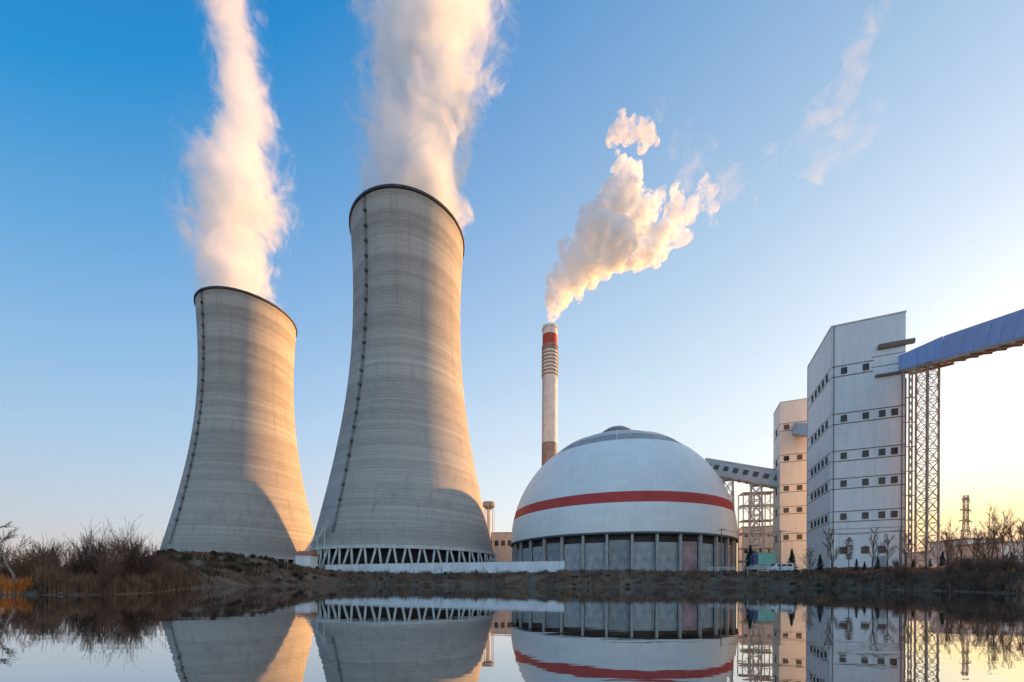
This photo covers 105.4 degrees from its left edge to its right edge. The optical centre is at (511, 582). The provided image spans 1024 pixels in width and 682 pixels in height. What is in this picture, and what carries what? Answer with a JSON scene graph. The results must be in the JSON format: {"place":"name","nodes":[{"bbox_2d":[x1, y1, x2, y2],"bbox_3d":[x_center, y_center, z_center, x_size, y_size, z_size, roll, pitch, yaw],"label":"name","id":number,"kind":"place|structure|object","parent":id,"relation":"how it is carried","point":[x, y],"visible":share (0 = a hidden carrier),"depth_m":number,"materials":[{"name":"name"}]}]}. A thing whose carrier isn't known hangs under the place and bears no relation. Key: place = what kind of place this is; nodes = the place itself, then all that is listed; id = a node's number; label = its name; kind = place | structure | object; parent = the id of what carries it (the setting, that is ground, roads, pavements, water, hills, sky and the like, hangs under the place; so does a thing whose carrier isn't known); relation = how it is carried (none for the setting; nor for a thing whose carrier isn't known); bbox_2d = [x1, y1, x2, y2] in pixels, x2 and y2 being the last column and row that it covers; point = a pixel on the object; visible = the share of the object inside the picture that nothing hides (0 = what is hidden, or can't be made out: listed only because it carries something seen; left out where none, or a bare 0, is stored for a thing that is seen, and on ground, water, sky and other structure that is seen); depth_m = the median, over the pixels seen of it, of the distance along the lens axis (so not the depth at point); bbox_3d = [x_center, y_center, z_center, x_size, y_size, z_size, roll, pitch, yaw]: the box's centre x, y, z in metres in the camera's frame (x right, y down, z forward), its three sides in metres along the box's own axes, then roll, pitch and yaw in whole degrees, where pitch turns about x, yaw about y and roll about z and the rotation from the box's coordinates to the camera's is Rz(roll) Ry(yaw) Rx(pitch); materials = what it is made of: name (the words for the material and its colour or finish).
{"place":"outdoors","nodes":[
{"label":"outdoors","id":0,"kind":"place"},
{"bbox_2d":[0,585,1023,681],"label":"pond water","id":1,"kind":"structure","parent":0,"point":[352,633],"depth_m":7.38,"materials":[{"name":"blue liquid"}]},
{"bbox_2d":[338,564,1023,592],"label":"bank reeds","id":2,"kind":"object","parent":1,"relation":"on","point":[988,581],"visible":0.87,"depth_m":67.64,"materials":[{"name":"brown plant"}]},
{"bbox_2d":[0,550,1023,594],"bbox_3d":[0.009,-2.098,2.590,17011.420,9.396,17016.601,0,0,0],"label":"ground","id":3,"kind":"structure","parent":0,"point":[532,581],"depth_m":99.63,"materials":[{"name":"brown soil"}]},
{"bbox_2d":[0,547,12,574],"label":"bare shrub","id":4,"kind":"object","parent":3,"relation":"on","point":[4,562],"visible":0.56,"depth_m":30.50,"materials":[{"name":"brown plant"}]},
{"bbox_2d":[0,545,25,578],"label":"bare shrub","id":5,"kind":"object","parent":3,"relation":"on","point":[6,572],"visible":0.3,"depth_m":30.71,"materials":[{"name":"brown plant"}]},
{"bbox_2d":[0,574,35,593],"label":"orange reeds","id":6,"kind":"object","parent":3,"relation":"on","point":[8,586],"visible":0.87,"depth_m":27.10,"materials":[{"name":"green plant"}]},
{"bbox_2d":[0,520,48,583],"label":"bare tree","id":7,"kind":"object","parent":3,"relation":"on","point":[8,536],"visible":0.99,"depth_m":29.07,"materials":[{"name":"brown plant"}]},
{"bbox_2d":[5,542,61,581],"bbox_3d":[-37.170,-1.569,30.197,3.344,3.368,2.872,0,0,-45],"label":"bare shrub","id":8,"kind":"object","parent":3,"relation":"on","point":[23,571],"visible":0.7,"depth_m":29.73,"materials":[{"name":"brown plant"}]},
{"bbox_2d":[6,541,60,576],"bbox_3d":[-37.990,-1.775,30.987,1.798,3.428,2.941,0,0,44],"label":"bare shrub","id":9,"kind":"object","parent":3,"relation":"on","point":[30,552],"visible":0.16,"depth_m":30.95,"materials":[{"name":"brown plant"}]},
{"bbox_2d":[26,542,60,569],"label":"bare shrub","id":10,"kind":"object","parent":3,"relation":"on","point":[44,560],"visible":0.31,"depth_m":30.42,"materials":[{"name":"brown plant"}]},
{"bbox_2d":[31,535,67,565],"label":"bare shrub","id":11,"kind":"object","parent":3,"relation":"on","point":[52,549],"visible":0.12,"depth_m":35.47,"materials":[{"name":"brown plant"}]},
{"bbox_2d":[38,536,71,569],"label":"bare shrub","id":12,"kind":"object","parent":3,"relation":"on","point":[51,550],"visible":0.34,"depth_m":31.95,"materials":[{"name":"brown plant"}]},
{"bbox_2d":[47,551,81,575],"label":"bare shrub","id":13,"kind":"object","parent":3,"relation":"on","point":[60,563],"visible":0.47,"depth_m":29.91,"materials":[{"name":"brown plant"}]},
{"bbox_2d":[52,538,77,574],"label":"bare shrub","id":14,"kind":"object","parent":3,"relation":"on","point":[65,558],"visible":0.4,"depth_m":32.67,"materials":[{"name":"brown plant"}]},
{"bbox_2d":[68,547,92,578],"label":"bare shrub","id":15,"kind":"object","parent":3,"relation":"on","point":[78,564],"visible":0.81,"depth_m":30.88,"materials":[{"name":"brown plant"}]},
{"bbox_2d":[66,537,110,574],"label":"bare shrub","id":16,"kind":"object","parent":3,"relation":"on","point":[90,566],"visible":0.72,"depth_m":31.82,"materials":[{"name":"brown plant"}]},
{"bbox_2d":[64,522,115,575],"bbox_3d":[-36.685,-2.976,34.080,2.889,5.463,2.371,0,0,0],"label":"bare shrub","id":17,"kind":"object","parent":3,"relation":"on","point":[88,538],"visible":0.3,"depth_m":33.89,"materials":[{"name":"brown plant"}]},
{"bbox_2d":[78,534,127,577],"bbox_3d":[-34.460,-2.212,32.940,3.529,4.114,2.158,0,0,-17],"label":"bare shrub","id":18,"kind":"object","parent":3,"relation":"on","point":[100,546],"visible":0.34,"depth_m":32.75,"materials":[{"name":"brown plant"}]},
{"bbox_2d":[90,538,131,579],"bbox_3d":[-31.686,-1.582,31.207,2.274,3.751,2.961,0,0,15],"label":"bare shrub","id":19,"kind":"object","parent":3,"relation":"on","point":[110,564],"visible":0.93,"depth_m":30.71,"materials":[{"name":"brown plant"}]},
{"bbox_2d":[82,515,141,574],"bbox_3d":[-34.242,-3.094,33.394,4.053,5.678,3.258,0,0,28],"label":"bare shrub","id":20,"kind":"object","parent":3,"relation":"on","point":[107,540],"visible":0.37,"depth_m":33.83,"materials":[{"name":"brown plant"}]},
{"bbox_2d":[108,540,134,577],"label":"bare shrub","id":21,"kind":"object","parent":3,"relation":"on","point":[125,561],"visible":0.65,"depth_m":32.95,"materials":[{"name":"brown plant"}]},
{"bbox_2d":[109,535,145,575],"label":"bare shrub","id":22,"kind":"object","parent":3,"relation":"on","point":[126,551],"visible":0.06,"depth_m":34.73,"materials":[{"name":"brown plant"}]},
{"bbox_2d":[107,515,151,576],"bbox_3d":[-32.775,-2.784,33.574,2.554,5.884,3.111,0,0,-32],"label":"bare shrub","id":23,"kind":"object","parent":3,"relation":"on","point":[139,557],"visible":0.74,"depth_m":33.51,"materials":[{"name":"brown plant"}]},
{"bbox_2d":[111,535,169,579],"bbox_3d":[-32.227,-2.027,33.980,4.117,4.799,2.517,0,0,-34],"label":"bare shrub","id":24,"kind":"object","parent":3,"relation":"on","point":[142,570],"visible":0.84,"depth_m":33.87,"materials":[{"name":"brown plant"}]},
{"bbox_2d":[128,531,169,570],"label":"bare shrub","id":25,"kind":"object","parent":3,"relation":"on","point":[153,551],"visible":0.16,"depth_m":36.16,"materials":[{"name":"brown plant"}]},
{"bbox_2d":[130,542,169,574],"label":"bare shrub","id":26,"kind":"object","parent":3,"relation":"on","point":[158,565],"visible":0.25,"depth_m":35.84,"materials":[{"name":"brown plant"}]},
{"bbox_2d":[152,555,176,580],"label":"bare shrub","id":27,"kind":"object","parent":3,"relation":"on","point":[170,568],"visible":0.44,"depth_m":39.99,"materials":[{"name":"brown plant"}]},
{"bbox_2d":[153,549,176,574],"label":"bare shrub","id":28,"kind":"object","parent":3,"relation":"on","point":[163,560],"visible":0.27,"depth_m":38.31,"materials":[{"name":"brown plant"}]},
{"bbox_2d":[27,555,305,594],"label":"dry reeds","id":29,"kind":"object","parent":3,"relation":"on","point":[47,580],"visible":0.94,"depth_m":30.08,"materials":[{"name":"brown plant"}]},
{"bbox_2d":[160,286,313,564],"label":"cooling tower","id":30,"kind":"structure","parent":3,"relation":"on","point":[241,490],"depth_m":236.19,"materials":[{"name":"concrete"}]},
{"bbox_2d":[165,551,340,576],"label":"mound scrub","id":31,"kind":"object","parent":3,"relation":"on","point":[233,554],"visible":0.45,"depth_m":89.78,"materials":[{"name":"brown plant"}]},
{"bbox_2d":[294,551,318,568],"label":"pump house","id":32,"kind":"structure","parent":3,"relation":"on","point":[309,558],"depth_m":149.96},
{"bbox_2d":[304,184,495,569],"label":"cooling tower","id":33,"kind":"structure","parent":3,"relation":"on","point":[402,486],"depth_m":174.71,"materials":[{"name":"concrete"}]},
{"bbox_2d":[325,561,563,573],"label":"boundary wall","id":34,"kind":"structure","parent":3,"relation":"on","point":[525,566],"depth_m":117.74,"materials":[{"name":"concrete"}]},
{"bbox_2d":[483,501,494,546],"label":"water tower","id":35,"kind":"structure","parent":3,"relation":"on","point":[488,506],"depth_m":248.06,"materials":[{"name":"white concrete"}]},
{"bbox_2d":[491,532,511,561],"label":"plant building","id":36,"kind":"structure","parent":3,"relation":"on","point":[502,548],"depth_m":260.52,"materials":[{"name":"concrete"}]},
{"bbox_2d":[542,323,557,465],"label":"chimney","id":37,"kind":"object","parent":3,"relation":"on","point":[549,384],"visible":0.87,"depth_m":285.10,"materials":[{"name":"concrete"}]},
{"bbox_2d":[510,426,738,571],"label":"storage dome","id":38,"kind":"structure","parent":3,"relation":"on","point":[621,498],"depth_m":142.92,"materials":[{"name":"paint"}]},
{"bbox_2d":[721,528,721,576],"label":"utility pole","id":39,"kind":"object","parent":3,"relation":"on","point":[721,552],"visible":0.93,"depth_m":99.88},
{"bbox_2d":[723,529,1023,534],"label":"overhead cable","id":40,"kind":"object","parent":39,"relation":"attached to","point":[865,533],"visible":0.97,"depth_m":91.51,"materials":[{"name":"metal"}]},
{"bbox_2d":[721,478,735,564],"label":"steel trestle","id":41,"kind":"object","parent":3,"relation":"on","point":[724,480],"visible":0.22,"depth_m":159.93,"materials":[{"name":"grey metal"}]},
{"bbox_2d":[705,458,776,488],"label":"conveyor bridge","id":42,"kind":"structure","parent":41,"relation":"on","point":[750,474],"depth_m":155.31,"materials":[{"name":"grey metal"}]},
{"bbox_2d":[742,545,752,571],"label":"conifer","id":43,"kind":"object","parent":3,"relation":"on","point":[750,550],"visible":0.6,"depth_m":111.90,"materials":[{"name":"green plant"}]},
{"bbox_2d":[737,525,772,570],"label":"office block","id":44,"kind":"structure","parent":3,"relation":"on","point":[746,545],"depth_m":189.18,"materials":[{"name":"beige concrete"}]},
{"bbox_2d":[738,491,772,570],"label":"steel framework","id":45,"kind":"object","parent":3,"relation":"on","point":[744,506],"visible":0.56,"depth_m":172.17,"materials":[{"name":"grey metal"}]},
{"bbox_2d":[747,484,763,570],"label":"steel trestle","id":46,"kind":"object","parent":3,"relation":"on","point":[761,530],"visible":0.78,"depth_m":153.47,"materials":[{"name":"grey metal"}]},
{"bbox_2d":[709,566,801,572],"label":"guard rail","id":47,"kind":"object","parent":3,"relation":"on","point":[768,568],"visible":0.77,"depth_m":97.27,"materials":[{"name":"metal"}]},
{"bbox_2d":[749,552,775,569],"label":"container cabin","id":48,"kind":"object","parent":3,"relation":"on","point":[761,559],"visible":0.98,"depth_m":105.86,"materials":[{"name":"teal metal"}]},
{"bbox_2d":[766,563,793,571],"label":"white van","id":49,"kind":"object","parent":3,"relation":"on","point":[784,564],"visible":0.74,"depth_m":97.82,"materials":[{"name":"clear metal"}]},
{"bbox_2d":[773,398,806,570],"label":"transfer tower","id":50,"kind":"structure","parent":3,"relation":"on","point":[790,490],"depth_m":142.45,"materials":[{"name":"beige concrete"}]},
{"bbox_2d":[793,422,806,436],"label":"conveyor bridge","id":51,"kind":"structure","parent":50,"relation":"attached to","point":[800,429],"depth_m":134.57,"materials":[{"name":"grey metal"}]},
{"bbox_2d":[786,548,798,571],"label":"conifer","id":52,"kind":"object","parent":3,"relation":"on","point":[792,559],"visible":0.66,"depth_m":103.73,"materials":[{"name":"green plant"}]},
{"bbox_2d":[801,548,816,582],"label":"young tree","id":53,"kind":"object","parent":3,"relation":"on","point":[809,559],"visible":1,"depth_m":87.01,"materials":[{"name":"brown plant"}]},
{"bbox_2d":[815,554,825,571],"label":"conifer","id":54,"kind":"object","parent":3,"relation":"on","point":[820,563],"visible":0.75,"depth_m":91.84,"materials":[{"name":"green plant"}]},
{"bbox_2d":[822,527,840,578],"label":"young tree","id":55,"kind":"object","parent":3,"relation":"on","point":[830,546],"visible":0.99,"depth_m":86.10,"materials":[{"name":"brown plant"}]},
{"bbox_2d":[843,537,855,571],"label":"young tree","id":56,"kind":"object","parent":3,"relation":"on","point":[850,545],"visible":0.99,"depth_m":85.37,"materials":[{"name":"brown plant"}]},
{"bbox_2d":[806,310,914,569],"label":"transfer tower","id":57,"kind":"structure","parent":3,"relation":"on","point":[856,417],"depth_m":104.09,"materials":[{"name":"white metal"}]},
{"bbox_2d":[840,513,846,519],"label":"window","id":58,"kind":"structure","parent":57,"relation":"in","point":[843,516],"depth_m":105.21,"materials":[{"name":"black glass"}]},
{"bbox_2d":[862,512,868,518],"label":"window","id":59,"kind":"structure","parent":57,"relation":"in","point":[865,515],"depth_m":103.38,"materials":[{"name":"black glass"}]},
{"bbox_2d":[874,556,886,566],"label":"door","id":60,"kind":"structure","parent":57,"relation":"in","point":[883,559],"depth_m":101.97,"materials":[{"name":"white metal"}]},
{"bbox_2d":[878,511,884,517],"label":"window","id":61,"kind":"structure","parent":57,"relation":"in","point":[881,514],"depth_m":102.10,"materials":[{"name":"black glass"}]},
{"bbox_2d":[891,476,897,482],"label":"window","id":62,"kind":"structure","parent":57,"relation":"in","point":[894,479],"depth_m":101.04,"materials":[{"name":"black glass"}]},
{"bbox_2d":[802,566,939,576],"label":"bed groundcover","id":63,"kind":"object","parent":3,"relation":"on","point":[888,573],"visible":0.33,"depth_m":86.38,"materials":[{"name":"brown plant"}]},
{"bbox_2d":[865,527,880,571],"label":"young tree","id":64,"kind":"object","parent":3,"relation":"on","point":[873,548],"visible":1,"depth_m":84.85,"materials":[{"name":"brown plant"}]},
{"bbox_2d":[879,533,897,568],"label":"young tree","id":65,"kind":"object","parent":3,"relation":"on","point":[887,543],"visible":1,"depth_m":84.12,"materials":[{"name":"brown plant"}]},
{"bbox_2d":[895,529,900,565],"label":"utility pole","id":66,"kind":"object","parent":3,"relation":"on","point":[899,546],"visible":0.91,"depth_m":87.91,"materials":[{"name":"grey metal"}]},
{"bbox_2d":[892,565,916,579],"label":"bare shrub","id":67,"kind":"object","parent":3,"relation":"on","point":[905,578],"visible":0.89,"depth_m":72.27,"materials":[{"name":"brown plant"}]},
{"bbox_2d":[897,531,915,568],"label":"young tree","id":68,"kind":"object","parent":3,"relation":"on","point":[907,548],"visible":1,"depth_m":81.92,"materials":[{"name":"brown plant"}]},
{"bbox_2d":[907,551,929,562],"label":"warehouse","id":69,"kind":"structure","parent":3,"relation":"on","point":[920,557],"depth_m":181.00,"materials":[{"name":"grey concrete"}]},
{"bbox_2d":[900,361,939,566],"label":"trestle tower","id":70,"kind":"structure","parent":3,"relation":"on","point":[926,470],"depth_m":95.90,"materials":[{"name":"grey metal"}]},
{"bbox_2d":[899,309,1023,374],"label":"conveyor bridge","id":71,"kind":"structure","parent":70,"relation":"on","point":[1003,332],"depth_m":86.17,"materials":[{"name":"blue metal"}]},
{"bbox_2d":[918,535,934,565],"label":"young tree","id":72,"kind":"object","parent":3,"relation":"on","point":[928,541],"visible":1,"depth_m":79.85,"materials":[{"name":"brown plant"}]},
{"bbox_2d":[937,552,945,565],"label":"conifer","id":73,"kind":"object","parent":3,"relation":"on","point":[942,557],"visible":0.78,"depth_m":83.92,"materials":[{"name":"green plant"}]},
{"bbox_2d":[933,566,952,576],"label":"bare shrub","id":74,"kind":"object","parent":3,"relation":"on","point":[939,572],"visible":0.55,"depth_m":63.95,"materials":[{"name":"brown plant"}]},
{"bbox_2d":[940,532,953,560],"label":"young tree","id":75,"kind":"object","parent":3,"relation":"on","point":[948,548],"visible":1,"depth_m":75.84,"materials":[{"name":"brown plant"}]},
{"bbox_2d":[941,557,957,568],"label":"bare shrub","id":76,"kind":"object","parent":3,"relation":"on","point":[949,564],"visible":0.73,"depth_m":71.11,"materials":[{"name":"brown plant"}]},
{"bbox_2d":[941,520,958,556],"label":"bare tree","id":77,"kind":"object","parent":3,"relation":"on","point":[954,548],"visible":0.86,"depth_m":112.00,"materials":[{"name":"brown plant"}]},
{"bbox_2d":[940,530,967,558],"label":"bare tree","id":78,"kind":"object","parent":3,"relation":"on","point":[952,547],"visible":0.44,"depth_m":128.50,"materials":[{"name":"brown plant"}]},
{"bbox_2d":[953,532,968,558],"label":"bare tree","id":79,"kind":"object","parent":3,"relation":"on","point":[963,548],"visible":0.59,"depth_m":126.43,"materials":[{"name":"brown plant"}]},
{"bbox_2d":[956,537,967,558],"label":"young tree","id":80,"kind":"object","parent":3,"relation":"on","point":[960,553],"visible":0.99,"depth_m":78.09,"materials":[{"name":"brown plant"}]},
{"bbox_2d":[955,554,970,571],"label":"bare shrub","id":81,"kind":"object","parent":3,"relation":"on","point":[965,562],"visible":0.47,"depth_m":62.67,"materials":[{"name":"brown plant"}]},
{"bbox_2d":[930,538,999,561],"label":"warehouse","id":82,"kind":"structure","parent":3,"relation":"on","point":[944,550],"depth_m":157.76,"materials":[{"name":"grey concrete"}]},
{"bbox_2d":[959,495,971,537],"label":"power pylon","id":83,"kind":"object","parent":3,"relation":"on","point":[964,509],"visible":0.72,"depth_m":214.51,"materials":[{"name":"brown metal"}]},
{"bbox_2d":[954,561,980,574],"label":"bare shrub","id":84,"kind":"object","parent":3,"relation":"on","point":[968,567],"visible":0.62,"depth_m":58.09,"materials":[{"name":"brown plant"}]},
{"bbox_2d":[953,551,986,567],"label":"bare shrub","id":85,"kind":"object","parent":3,"relation":"on","point":[971,561],"visible":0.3,"depth_m":65.75,"materials":[{"name":"brown plant"}]},
{"bbox_2d":[960,524,983,558],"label":"bare tree","id":86,"kind":"object","parent":3,"relation":"on","point":[973,550],"visible":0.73,"depth_m":128.04,"materials":[{"name":"brown plant"}]},
{"bbox_2d":[968,532,987,560],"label":"young tree","id":87,"kind":"object","parent":3,"relation":"on","point":[977,543],"visible":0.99,"depth_m":73.91,"materials":[{"name":"brown plant"}]},
{"bbox_2d":[973,532,994,555],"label":"bare tree","id":88,"kind":"object","parent":3,"relation":"on","point":[983,547],"visible":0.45,"depth_m":126.26,"materials":[{"name":"brown plant"}]},
{"bbox_2d":[968,559,1003,575],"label":"bare shrub","id":89,"kind":"object","parent":3,"relation":"on","point":[982,569],"visible":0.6,"depth_m":54.01,"materials":[{"name":"brown plant"}]},
{"bbox_2d":[976,514,996,558],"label":"bare tree","id":90,"kind":"object","parent":3,"relation":"on","point":[988,536],"visible":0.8,"depth_m":97.91,"materials":[{"name":"brown plant"}]},
{"bbox_2d":[956,541,1023,559],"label":"warehouse","id":91,"kind":"structure","parent":3,"relation":"on","point":[1007,548],"depth_m":127.96,"materials":[{"name":"grey concrete"}]},
{"bbox_2d":[985,526,1002,558],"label":"young tree","id":92,"kind":"object","parent":3,"relation":"on","point":[991,539],"visible":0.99,"depth_m":71.81,"materials":[{"name":"brown plant"}]},
{"bbox_2d":[978,504,1019,555],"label":"bare tree","id":93,"kind":"object","parent":3,"relation":"on","point":[993,516],"visible":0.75,"depth_m":100.42,"materials":[{"name":"brown plant"}]},
{"bbox_2d":[993,583,1006,590],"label":"scrub bush","id":94,"kind":"object","parent":3,"relation":"on","point":[1002,587],"visible":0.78,"depth_m":45.74,"materials":[{"name":"brown plant"}]},
{"bbox_2d":[989,510,1013,557],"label":"bare tree","id":95,"kind":"object","parent":3,"relation":"on","point":[1001,542],"visible":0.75,"depth_m":96.97,"materials":[{"name":"brown plant"}]},
{"bbox_2d":[985,549,1023,571],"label":"bare shrub","id":96,"kind":"object","parent":3,"relation":"on","point":[1007,562],"visible":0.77,"depth_m":54.17,"materials":[{"name":"brown plant"}]},
{"bbox_2d":[993,555,1017,571],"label":"bare shrub","id":97,"kind":"object","parent":3,"relation":"on","point":[1004,562],"visible":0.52,"depth_m":54.58,"materials":[{"name":"brown plant"}]},
{"bbox_2d":[999,508,1023,556],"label":"bare tree","id":98,"kind":"object","parent":3,"relation":"on","point":[1010,535],"visible":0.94,"depth_m":95.21,"materials":[{"name":"brown plant"}]},
{"bbox_2d":[1014,520,1023,557],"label":"bare tree","id":99,"kind":"object","parent":3,"relation":"on","point":[1021,538],"visible":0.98,"depth_m":92.77,"materials":[{"name":"brown plant"}]},
{"bbox_2d":[0,0,1023,567],"label":"sky","id":100,"kind":"structure","parent":0,"point":[693,193],"materials":[{"name":"blue"}]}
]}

